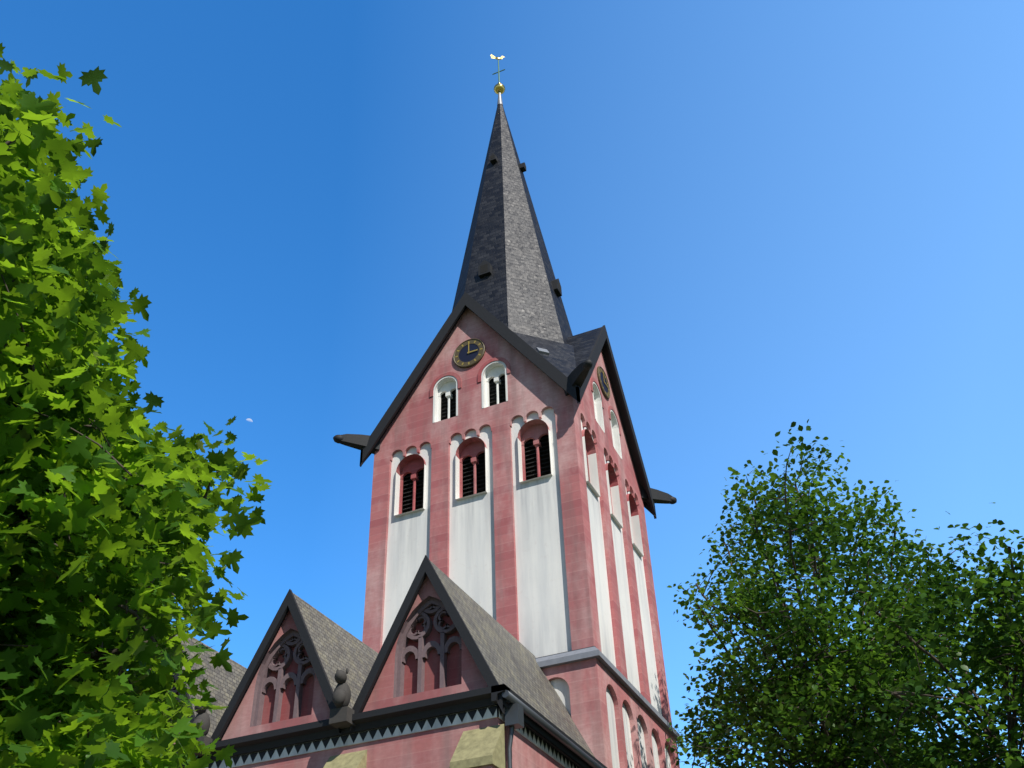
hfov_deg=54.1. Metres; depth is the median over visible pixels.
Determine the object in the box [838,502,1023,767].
lime tree
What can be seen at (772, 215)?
sky
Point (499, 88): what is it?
spire finial
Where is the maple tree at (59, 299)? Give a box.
[0,43,271,767]
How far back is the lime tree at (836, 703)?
23.31 m
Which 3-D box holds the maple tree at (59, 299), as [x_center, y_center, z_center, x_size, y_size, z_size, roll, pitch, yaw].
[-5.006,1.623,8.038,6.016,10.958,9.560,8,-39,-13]
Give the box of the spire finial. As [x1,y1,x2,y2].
[490,54,504,104]
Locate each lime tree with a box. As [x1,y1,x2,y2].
[666,419,954,767]
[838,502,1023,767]
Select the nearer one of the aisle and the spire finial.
the aisle
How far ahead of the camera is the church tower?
33.36 m
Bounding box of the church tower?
[333,104,680,767]
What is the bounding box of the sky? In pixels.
[0,0,1023,767]
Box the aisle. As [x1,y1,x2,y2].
[150,555,606,767]

